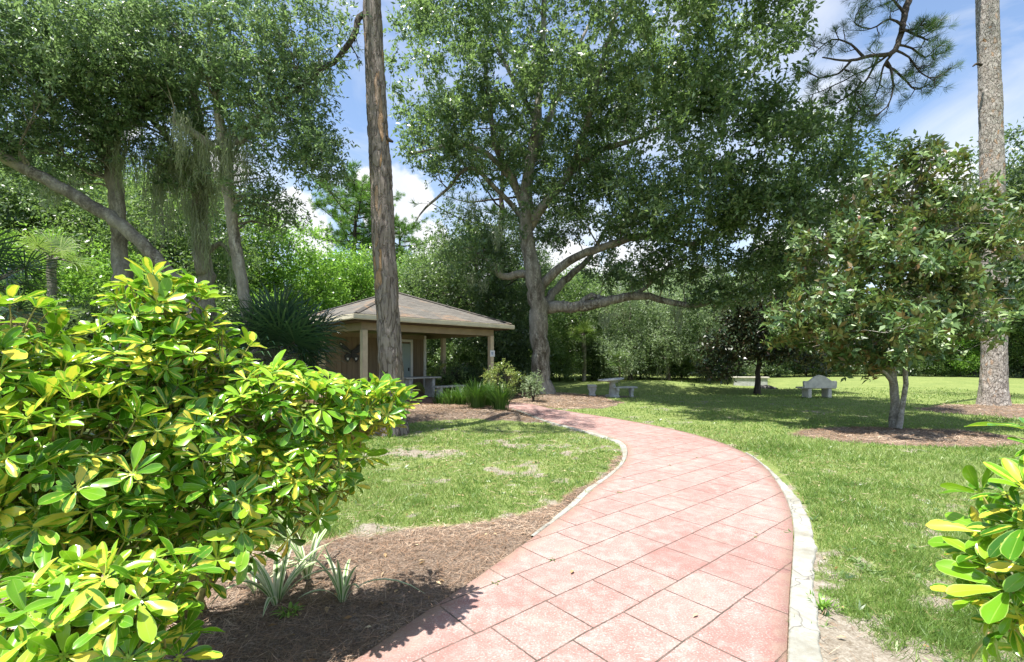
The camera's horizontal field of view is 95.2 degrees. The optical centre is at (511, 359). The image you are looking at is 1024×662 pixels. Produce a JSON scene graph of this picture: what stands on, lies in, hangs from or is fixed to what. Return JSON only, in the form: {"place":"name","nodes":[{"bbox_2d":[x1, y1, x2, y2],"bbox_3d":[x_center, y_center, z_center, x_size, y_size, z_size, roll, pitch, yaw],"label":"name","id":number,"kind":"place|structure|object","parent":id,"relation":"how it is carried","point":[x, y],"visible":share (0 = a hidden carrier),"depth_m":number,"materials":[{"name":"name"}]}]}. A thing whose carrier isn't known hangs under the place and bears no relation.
{"place":"outdoors","nodes":[
{"label":"outdoors","id":0,"kind":"place"},
{"bbox_2d":[429,393,444,404],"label":"border grass","id":1,"kind":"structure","parent":0,"point":[437,400],"depth_m":15.05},
{"bbox_2d":[0,369,1023,661],"bbox_3d":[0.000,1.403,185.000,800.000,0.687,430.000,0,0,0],"label":"lawn ground","id":2,"kind":"structure","parent":0,"point":[862,647],"depth_m":5.01,"materials":[{"name":"plant"}]},
{"bbox_2d":[0,191,28,292],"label":"tree","id":3,"kind":"object","parent":2,"relation":"on","point":[4,206],"visible":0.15,"depth_m":15.59,"materials":[{"name":"green plant"}]},
{"bbox_2d":[0,223,75,357],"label":"fan palm","id":4,"kind":"object","parent":2,"relation":"on","point":[15,312],"visible":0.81,"depth_m":7.97,"materials":[{"name":"green plant"}]},
{"bbox_2d":[0,276,92,392],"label":"understory shrub","id":5,"kind":"object","parent":2,"relation":"on","point":[70,311],"visible":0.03,"depth_m":11.74,"materials":[{"name":"green plant"}]},
{"bbox_2d":[5,229,99,313],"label":"fan palm","id":6,"kind":"object","parent":2,"relation":"on","point":[40,244],"visible":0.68,"depth_m":12.97,"materials":[{"name":"green plant"}]},
{"bbox_2d":[0,161,109,305],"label":"tree","id":7,"kind":"object","parent":2,"relation":"on","point":[22,212],"visible":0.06,"depth_m":17.52,"materials":[{"name":"green plant"}]},
{"bbox_2d":[2,298,120,410],"bbox_3d":[-12.719,0.158,12.487,4.675,3.796,4.244,0,0,0],"label":"understory shrub","id":8,"kind":"object","parent":2,"relation":"on","point":[74,335],"visible":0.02,"depth_m":12.68,"materials":[{"name":"green plant"}]},
{"bbox_2d":[0,155,138,302],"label":"tree","id":9,"kind":"object","parent":2,"relation":"on","point":[21,216],"visible":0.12,"depth_m":17.58,"materials":[{"name":"green plant"}]},
{"bbox_2d":[0,214,171,321],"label":"tree","id":10,"kind":"object","parent":2,"relation":"on","point":[74,277],"visible":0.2,"depth_m":14.86,"materials":[{"name":"green plant"}]},
{"bbox_2d":[0,284,177,601],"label":"umbrella shrub","id":11,"kind":"object","parent":2,"relation":"on","point":[47,454],"visible":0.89,"depth_m":1.80,"materials":[{"name":"green plant"}]},
{"bbox_2d":[34,278,144,370],"bbox_3d":[-11.936,-0.274,13.611,4.821,4.335,4.360,0,0,-7],"label":"understory shrub","id":12,"kind":"object","parent":2,"relation":"on","point":[86,305],"visible":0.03,"depth_m":13.35,"materials":[{"name":"green plant"}]},
{"bbox_2d":[0,136,189,302],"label":"tree","id":13,"kind":"object","parent":2,"relation":"on","point":[60,223],"visible":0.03,"depth_m":18.34,"materials":[{"name":"green plant"}]},
{"bbox_2d":[0,0,211,384],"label":"oak tree","id":14,"kind":"object","parent":2,"relation":"on","point":[120,263],"visible":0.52,"depth_m":8.95,"materials":[{"name":"green plant"}]},
{"bbox_2d":[0,0,219,434],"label":"oak tree","id":15,"kind":"object","parent":2,"relation":"on","point":[127,230],"visible":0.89,"depth_m":8.12,"materials":[{"name":"green plant"}]},
{"bbox_2d":[0,536,224,661],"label":"umbrella shrub","id":16,"kind":"object","parent":2,"relation":"on","point":[110,615],"visible":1,"depth_m":1.42,"materials":[{"name":"green plant"}]},
{"bbox_2d":[26,145,267,314],"bbox_3d":[-14.439,-3.579,18.842,7.870,10.403,8.318,0,0,-40],"label":"tree","id":17,"kind":"object","parent":2,"relation":"on","point":[99,226],"visible":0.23,"depth_m":18.03,"materials":[{"name":"green plant"}]},
{"bbox_2d":[38,0,285,425],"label":"oak tree","id":18,"kind":"object","parent":2,"relation":"on","point":[169,180],"visible":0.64,"depth_m":9.88,"materials":[{"name":"green plant"}]},
{"bbox_2d":[80,151,308,313],"bbox_3d":[-15.588,-4.345,24.020,9.744,11.979,10.031,0,0,-19],"label":"tree","id":19,"kind":"object","parent":2,"relation":"on","point":[257,245],"visible":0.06,"depth_m":23.11,"materials":[{"name":"green plant"}]},
{"bbox_2d":[93,0,371,420],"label":"oak tree","id":20,"kind":"object","parent":2,"relation":"on","point":[312,140],"visible":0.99,"depth_m":8.67,"materials":[{"name":"green plant"}]},
{"bbox_2d":[39,256,427,627],"bbox_3d":[-1.289,0.531,2.422,1.690,2.008,1.086,0,0,-14],"label":"umbrella shrub","id":21,"kind":"object","parent":2,"relation":"on","point":[162,367],"visible":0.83,"depth_m":2.21,"materials":[{"name":"green plant"}]},
{"bbox_2d":[181,276,288,322],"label":"tree","id":22,"kind":"object","parent":2,"relation":"on","point":[252,287],"visible":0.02,"depth_m":18.92,"materials":[{"name":"green plant"}]},
{"bbox_2d":[190,295,297,397],"bbox_3d":[-9.070,-0.271,15.964,4.360,4.335,4.821,0,0,-30],"label":"understory shrub","id":23,"kind":"object","parent":2,"relation":"on","point":[218,302],"depth_m":14.97,"materials":[{"name":"green plant"}]},
{"bbox_2d":[172,202,356,313],"bbox_3d":[-12.806,-3.243,24.979,9.237,10.128,8.617,0,0,2],"label":"tree","id":24,"kind":"object","parent":2,"relation":"on","point":[309,264],"visible":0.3,"depth_m":24.49,"materials":[{"name":"green plant"}]},
{"bbox_2d":[211,532,321,602],"bbox_3d":[-1.652,1.296,3.085,0.768,0.411,0.645,0,0,-37],"label":"striped lily","id":25,"kind":"object","parent":2,"relation":"on","point":[250,586],"visible":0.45,"depth_m":3.02,"materials":[{"name":"green plant"}]},
{"bbox_2d":[206,281,350,423],"bbox_3d":[-4.991,-0.069,9.897,3.417,3.388,3.629,0,0,0],"label":"fan palm","id":26,"kind":"object","parent":2,"relation":"on","point":[276,327],"visible":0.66,"depth_m":9.47,"materials":[{"name":"green plant"}]},
{"bbox_2d":[269,601,302,617],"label":"weed","id":27,"kind":"object","parent":2,"relation":"on","point":[295,606],"visible":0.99,"depth_m":2.75,"materials":[{"name":"green plant"}]},
{"bbox_2d":[226,536,358,614],"bbox_3d":[-1.455,1.295,2.990,0.787,0.408,0.625,0,0,44],"label":"striped lily","id":28,"kind":"object","parent":2,"relation":"on","point":[271,591],"visible":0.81,"depth_m":2.90,"materials":[{"name":"green plant"}]},
{"bbox_2d":[262,513,345,579],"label":"striped lily","id":29,"kind":"object","parent":2,"relation":"on","point":[299,551],"visible":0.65,"depth_m":3.18,"materials":[{"name":"green plant"}]},
{"bbox_2d":[1,451,627,661],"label":"pine straw","id":30,"kind":"object","parent":2,"relation":"on","point":[361,595],"visible":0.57,"depth_m":2.97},
{"bbox_2d":[278,235,373,310],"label":"tree","id":31,"kind":"object","parent":2,"relation":"on","point":[357,257],"visible":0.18,"depth_m":27.81,"materials":[{"name":"green plant"}]},
{"bbox_2d":[291,0,409,436],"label":"pine tree","id":32,"kind":"object","parent":2,"relation":"on","point":[389,338],"visible":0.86,"depth_m":9.23,"materials":[{"name":"brown plant"}]},
{"bbox_2d":[296,159,404,301],"bbox_3d":[-11.372,-6.034,32.728,7.483,14.904,8.626,0,0,0],"label":"pine tree","id":33,"kind":"object","parent":2,"relation":"on","point":[361,196],"visible":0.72,"depth_m":31.98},
{"bbox_2d":[299,545,423,601],"bbox_3d":[-0.913,1.328,2.972,0.773,0.354,0.564,0,0,0],"label":"striped lily","id":34,"kind":"object","parent":2,"relation":"on","point":[341,584],"visible":0.98,"depth_m":2.88,"materials":[{"name":"green plant"}]},
{"bbox_2d":[335,242,433,363],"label":"tree","id":35,"kind":"object","parent":2,"relation":"on","point":[372,290],"visible":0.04,"depth_m":29.45,"materials":[{"name":"green plant"}]},
{"bbox_2d":[291,292,514,404],"bbox_3d":[-4.400,-0.532,17.484,6.400,4.085,6.380,0,0,-45],"label":"cabin","id":36,"kind":"object","parent":2,"relation":"on","point":[422,320],"visible":0.51,"depth_m":16.84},
{"bbox_2d":[339,342,359,361],"bbox_3d":[-5.894,-0.268,17.210,0.960,0.756,0.036,0,0,-45],"label":"butterfly ornament","id":37,"kind":"object","parent":36,"relation":"attached to","point":[352,354],"visible":0.84,"depth_m":17.17,"materials":[{"name":"black metal"}]},
{"bbox_2d":[402,344,410,376],"bbox_3d":[-4.434,0.370,18.720,0.860,2.020,0.095,0,0,-45],"label":"door","id":38,"kind":"structure","parent":36,"relation":"in","point":[406,348],"depth_m":18.91,"materials":[{"name":"paint"}]},
{"bbox_2d":[404,376,440,398],"bbox_3d":[-3.410,1.015,17.060,0.750,0.760,1.500,0,0,45],"label":"picnic table","id":39,"kind":"object","parent":36,"relation":"on","point":[429,384],"visible":0.61,"depth_m":17.24,"materials":[{"name":"concrete"}]},
{"bbox_2d":[432,385,465,396],"bbox_3d":[-2.279,1.165,16.918,1.300,0.450,0.320,0,0,-45],"label":"porch bench","id":40,"kind":"object","parent":36,"relation":"on","point":[438,388],"visible":0.5,"depth_m":16.61,"materials":[{"name":"concrete"}]},
{"bbox_2d":[363,213,444,275],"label":"pine tree","id":41,"kind":"object","parent":2,"relation":"on","point":[404,233],"visible":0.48,"depth_m":35.44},
{"bbox_2d":[398,270,451,343],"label":"tree","id":42,"kind":"object","parent":2,"relation":"on","point":[401,288],"visible":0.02,"depth_m":26.04,"materials":[{"name":"green plant"}]},
{"bbox_2d":[413,363,445,393],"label":"banana plant","id":43,"kind":"object","parent":2,"relation":"on","point":[420,386],"visible":0.32,"depth_m":18.48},
{"bbox_2d":[396,229,481,344],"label":"tree","id":44,"kind":"object","parent":2,"relation":"on","point":[408,267],"visible":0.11,"depth_m":25.97,"materials":[{"name":"green plant"}]},
{"bbox_2d":[426,339,467,388],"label":"understory shrub","id":45,"kind":"object","parent":2,"relation":"on","point":[431,348],"visible":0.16,"depth_m":23.77,"materials":[{"name":"green plant"}]},
{"bbox_2d":[426,356,472,394],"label":"shrub","id":46,"kind":"object","parent":2,"relation":"on","point":[448,378],"visible":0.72,"depth_m":18.14,"materials":[{"name":"green plant"}]},
{"bbox_2d":[439,385,461,404],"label":"border grass","id":47,"kind":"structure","parent":2,"relation":"on","point":[449,399],"depth_m":14.25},
{"bbox_2d":[345,403,569,422],"bbox_3d":[-1.667,1.419,13.121,7.098,0.242,4.498,0,0,0],"label":"pine straw","id":48,"kind":"object","parent":2,"relation":"on","point":[463,406],"visible":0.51,"depth_m":12.39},
{"bbox_2d":[448,384,473,404],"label":"border grass","id":49,"kind":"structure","parent":2,"relation":"on","point":[462,400],"depth_m":14.22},
{"bbox_2d":[427,337,497,389],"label":"understory shrub","id":50,"kind":"object","parent":2,"relation":"on","point":[465,359],"visible":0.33,"depth_m":21.41,"materials":[{"name":"green plant"}]},
{"bbox_2d":[441,361,486,389],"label":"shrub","id":51,"kind":"object","parent":2,"relation":"on","point":[467,377],"visible":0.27,"depth_m":19.23,"materials":[{"name":"green plant"}]},
{"bbox_2d":[452,363,487,388],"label":"shrub","id":52,"kind":"object","parent":2,"relation":"on","point":[476,374],"visible":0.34,"depth_m":19.37,"materials":[{"name":"green plant"}]},
{"bbox_2d":[399,195,550,360],"bbox_3d":[-1.758,-3.145,23.441,7.578,9.529,7.635,0,0,-22],"label":"tree","id":53,"kind":"object","parent":2,"relation":"on","point":[472,293],"visible":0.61,"depth_m":22.20,"materials":[{"name":"green plant"}]},
{"bbox_2d":[450,375,501,408],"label":"border grass","id":54,"kind":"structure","parent":2,"relation":"on","point":[476,398],"depth_m":13.01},
{"bbox_2d":[410,106,583,362],"bbox_3d":[-0.860,-5.619,24.501,9.152,14.403,6.677,0,0,0],"label":"pine tree","id":55,"kind":"object","parent":2,"relation":"on","point":[493,209],"visible":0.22,"depth_m":24.87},
{"bbox_2d":[482,377,520,410],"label":"border grass","id":56,"kind":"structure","parent":2,"relation":"on","point":[499,398],"depth_m":12.57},
{"bbox_2d":[479,358,525,393],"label":"shrub","id":57,"kind":"object","parent":2,"relation":"on","point":[511,377],"visible":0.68,"depth_m":15.53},
{"bbox_2d":[0,380,1023,661],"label":"lawn grass","id":58,"kind":"structure","parent":2,"relation":"on","point":[920,616],"depth_m":5.42,"materials":[{"name":"plant"}]},
{"bbox_2d":[461,308,565,390],"bbox_3d":[-0.296,-0.378,22.853,4.602,4.576,5.089,0,0,38],"label":"understory shrub","id":59,"kind":"object","parent":2,"relation":"on","point":[521,353],"visible":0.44,"depth_m":22.05,"materials":[{"name":"green plant"}]},
{"bbox_2d":[454,221,572,340],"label":"tree","id":60,"kind":"object","parent":2,"relation":"on","point":[543,259],"visible":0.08,"depth_m":26.01,"materials":[{"name":"green plant"}]},
{"bbox_2d":[494,368,534,394],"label":"shrub","id":61,"kind":"object","parent":2,"relation":"on","point":[518,384],"visible":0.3,"depth_m":18.05,"materials":[{"name":"green plant"}]},
{"bbox_2d":[519,370,544,401],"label":"shrub","id":62,"kind":"object","parent":2,"relation":"on","point":[536,387],"visible":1,"depth_m":16.48,"materials":[{"name":"green plant"}]},
{"bbox_2d":[485,391,623,409],"bbox_3d":[1.570,1.443,17.197,5.285,0.189,7.326,0,0,0],"label":"pine straw","id":63,"kind":"object","parent":2,"relation":"on","point":[568,394],"visible":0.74,"depth_m":16.81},
{"bbox_2d":[102,429,1020,661],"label":"pine straw","id":64,"kind":"object","parent":2,"relation":"on","point":[836,625],"visible":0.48,"depth_m":4.20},
{"bbox_2d":[512,409,626,536],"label":"kerb","id":65,"kind":"structure","parent":2,"relation":"on","point":[576,501],"depth_m":5.95,"materials":[{"name":"concrete"}]},
{"bbox_2d":[547,331,594,382],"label":"understory shrub","id":66,"kind":"object","parent":2,"relation":"on","point":[560,354],"visible":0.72,"depth_m":28.29,"materials":[{"name":"green plant"}]},
{"bbox_2d":[165,430,989,661],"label":"fallen leaves","id":67,"kind":"object","parent":2,"relation":"on","point":[368,626],"visible":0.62,"depth_m":3.00,"materials":[{"name":"brown plant"}]},
{"bbox_2d":[543,259,616,378],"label":"tree","id":68,"kind":"object","parent":2,"relation":"on","point":[565,321],"visible":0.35,"depth_m":29.74,"materials":[{"name":"green plant"}]},
{"bbox_2d":[568,318,603,380],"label":"cabbage palm","id":69,"kind":"object","parent":2,"relation":"on","point":[587,328],"visible":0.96,"depth_m":28.37,"materials":[{"name":"plant"}]},
{"bbox_2d":[558,329,618,379],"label":"understory shrub","id":70,"kind":"object","parent":2,"relation":"on","point":[592,371],"visible":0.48,"depth_m":29.13,"materials":[{"name":"green plant"}]},
{"bbox_2d":[587,384,596,395],"bbox_3d":[3.289,1.262,19.210,0.360,0.430,0.800,0,0,6],"label":"stone bench","id":71,"kind":"object","parent":2,"relation":"on","point":[592,388],"visible":0.99,"depth_m":18.92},
{"bbox_2d":[550,260,636,353],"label":"tree","id":72,"kind":"object","parent":2,"relation":"on","point":[600,330],"visible":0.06,"depth_m":33.28,"materials":[{"name":"green plant"}]},
{"bbox_2d":[598,378,623,397],"bbox_3d":[3.930,1.111,18.559,1.036,0.776,1.040,0,0,0],"label":"stone table","id":73,"kind":"object","parent":2,"relation":"on","point":[612,391],"visible":1,"depth_m":18.44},
{"bbox_2d":[606,351,631,381],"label":"cabbage palm","id":74,"kind":"object","parent":2,"relation":"on","point":[619,357],"visible":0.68,"depth_m":27.27,"materials":[{"name":"plant"}]},
{"bbox_2d":[226,408,1017,661],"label":"lawn weeds","id":75,"kind":"object","parent":2,"relation":"on","point":[827,613],"visible":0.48,"depth_m":5.06,"materials":[{"name":"green plant"}]},
{"bbox_2d":[612,386,637,397],"bbox_3d":[4.449,1.289,18.559,1.000,0.430,0.360,0,0,-8],"label":"stone bench","id":76,"kind":"object","parent":2,"relation":"on","point":[631,390],"visible":0.91,"depth_m":18.45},
{"bbox_2d":[569,269,691,380],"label":"tree","id":77,"kind":"object","parent":2,"relation":"on","point":[628,368],"visible":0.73,"depth_m":28.28,"materials":[{"name":"green plant"}]},
{"bbox_2d":[248,246,1021,374],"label":"woodland","id":78,"kind":"object","parent":2,"relation":"on","point":[364,266],"depth_m":41.39,"materials":[{"name":"green plant"}]},
{"bbox_2d":[616,335,663,377],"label":"understory shrub","id":79,"kind":"object","parent":2,"relation":"on","point":[635,376],"visible":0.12,"depth_m":31.51,"materials":[{"name":"green plant"}]},
{"bbox_2d":[383,0,926,393],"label":"oak tree","id":80,"kind":"object","parent":2,"relation":"on","point":[704,86],"visible":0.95,"depth_m":16.28,"materials":[{"name":"green plant"}]},
{"bbox_2d":[604,261,728,380],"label":"tree","id":81,"kind":"object","parent":2,"relation":"on","point":[667,365],"visible":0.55,"depth_m":27.60,"materials":[{"name":"green plant"}]},
{"bbox_2d":[658,343,704,378],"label":"understory shrub","id":82,"kind":"object","parent":2,"relation":"on","point":[682,368],"visible":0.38,"depth_m":30.35,"materials":[{"name":"green plant"}]},
{"bbox_2d":[649,260,719,375],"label":"tree","id":83,"kind":"object","parent":2,"relation":"on","point":[691,300],"visible":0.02,"depth_m":35.84,"materials":[{"name":"green plant"}]},
{"bbox_2d":[653,272,773,380],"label":"tree","id":84,"kind":"object","parent":2,"relation":"on","point":[700,346],"visible":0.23,"depth_m":27.36,"materials":[{"name":"green plant"}]},
{"bbox_2d":[695,332,754,378],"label":"understory shrub","id":85,"kind":"object","parent":2,"relation":"on","point":[737,374],"visible":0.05,"depth_m":30.32,"materials":[{"name":"green plant"}]},
{"bbox_2d":[702,263,760,375],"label":"tree","id":86,"kind":"object","parent":2,"relation":"on","point":[731,282],"visible":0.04,"depth_m":34.55,"materials":[{"name":"green plant"}]},
{"bbox_2d":[733,376,769,385],"bbox_3d":[12.995,1.224,25.500,1.850,0.570,0.350,0,0,12],"label":"concrete headwall","id":87,"kind":"object","parent":2,"relation":"on","point":[745,381],"visible":0.55,"depth_m":25.41,"materials":[{"name":"concrete"}]},
{"bbox_2d":[690,280,846,393],"bbox_3d":[11.854,-1.118,21.201,7.401,5.376,4.540,0,0,0],"label":"magnolia tree","id":88,"kind":"object","parent":2,"relation":"on","point":[750,333],"visible":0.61,"depth_m":20.67,"materials":[{"name":"green plant"}]},
{"bbox_2d":[743,354,803,377],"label":"understory shrub","id":89,"kind":"object","parent":2,"relation":"on","point":[772,370],"visible":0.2,"depth_m":31.03,"materials":[{"name":"green plant"}]},
{"bbox_2d":[729,245,823,376],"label":"tree","id":90,"kind":"object","parent":2,"relation":"on","point":[765,285],"depth_m":32.18,"materials":[{"name":"green plant"}]},
{"bbox_2d":[745,452,822,661],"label":"kerb","id":91,"kind":"structure","parent":2,"relation":"on","point":[804,636],"depth_m":2.96,"materials":[{"name":"concrete"}]},
{"bbox_2d":[787,346,834,376],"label":"understory shrub","id":92,"kind":"object","parent":2,"relation":"on","point":[794,370],"visible":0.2,"depth_m":33.95,"materials":[{"name":"green plant"}]},
{"bbox_2d":[796,375,836,397],"bbox_3d":[12.018,1.057,18.455,1.360,0.895,0.510,0,0,-2],"label":"garden bench","id":93,"kind":"object","parent":2,"relation":"on","point":[825,385],"visible":0.95,"depth_m":18.21,"materials":[{"name":"concrete"}]},
{"bbox_2d":[805,590,847,613],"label":"weed","id":94,"kind":"object","parent":2,"relation":"on","point":[822,604],"visible":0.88,"depth_m":2.83,"materials":[{"name":"green plant"}]},
{"bbox_2d":[826,339,871,376],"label":"understory shrub","id":95,"kind":"object","parent":2,"relation":"on","point":[852,368],"visible":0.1,"depth_m":33.36,"materials":[{"name":"green plant"}]},
{"bbox_2d":[759,130,1023,428],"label":"magnolia tree","id":96,"kind":"object","parent":2,"relation":"on","point":[894,310],"visible":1,"depth_m":9.55,"materials":[{"name":"green plant"}]},
{"bbox_2d":[864,337,925,376],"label":"understory shrub","id":97,"kind":"object","parent":2,"relation":"on","point":[913,371],"visible":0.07,"depth_m":33.11,"materials":[{"name":"green plant"}]},
{"bbox_2d":[791,0,1012,405],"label":"pine tree","id":98,"kind":"object","parent":2,"relation":"on","point":[993,388],"visible":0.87,"depth_m":12.45,"materials":[{"name":"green plant"}]},
{"bbox_2d":[794,426,1023,446],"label":"pine straw","id":99,"kind":"object","parent":2,"relation":"on","point":[925,437],"visible":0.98,"depth_m":9.08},
{"bbox_2d":[915,350,967,376],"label":"understory shrub","id":100,"kind":"object","parent":2,"relation":"on","point":[941,365],"visible":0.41,"depth_m":33.18,"materials":[{"name":"green plant"}]},
{"bbox_2d":[877,190,1023,374],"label":"tree","id":101,"kind":"object","parent":2,"relation":"on","point":[949,291],"depth_m":37.74,"materials":[{"name":"green plant"}]},
{"bbox_2d":[916,310,1011,376],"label":"tree","id":102,"kind":"object","parent":2,"relation":"on","point":[971,358],"visible":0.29,"depth_m":32.20,"materials":[{"name":"green plant"}]},
{"bbox_2d":[915,403,1023,417],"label":"pine straw","id":103,"kind":"object","parent":2,"relation":"on","point":[978,407],"visible":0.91,"depth_m":13.88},
{"bbox_2d":[924,117,1023,341],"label":"tree","id":104,"kind":"object","parent":2,"relation":"on","point":[1017,182],"visible":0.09,"depth_m":30.50,"materials":[{"name":"green plant"}]},
{"bbox_2d":[926,417,1023,661],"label":"umbrella shrub","id":105,"kind":"object","parent":2,"relation":"on","point":[985,548],"visible":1,"depth_m":1.47,"materials":[{"name":"green plant"}]},
{"bbox_2d":[954,344,1020,377],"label":"understory shrub","id":106,"kind":"object","parent":2,"relation":"on","point":[971,369],"visible":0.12,"depth_m":32.85,"materials":[{"name":"green plant"}]},
{"bbox_2d":[965,278,1023,366],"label":"tree","id":107,"kind":"object","parent":2,"relation":"on","point":[1015,341],"visible":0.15,"depth_m":30.84,"materials":[{"name":"green plant"}]},
{"bbox_2d":[1008,338,1023,377],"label":"understory shrub","id":108,"kind":"object","parent":2,"relation":"on","point":[1014,371],"visible":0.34,"depth_m":31.48,"materials":[{"name":"green plant"}]},
{"bbox_2d":[1,0,1023,302],"label":"sky","id":109,"kind":"structure","parent":0,"point":[953,114],"materials":[{"name":"blue"}]},
{"bbox_2d":[353,402,792,661],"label":"paved path","id":110,"kind":"structure","parent":0,"point":[650,560],"depth_m":3.17,"materials":[{"name":"tile"}]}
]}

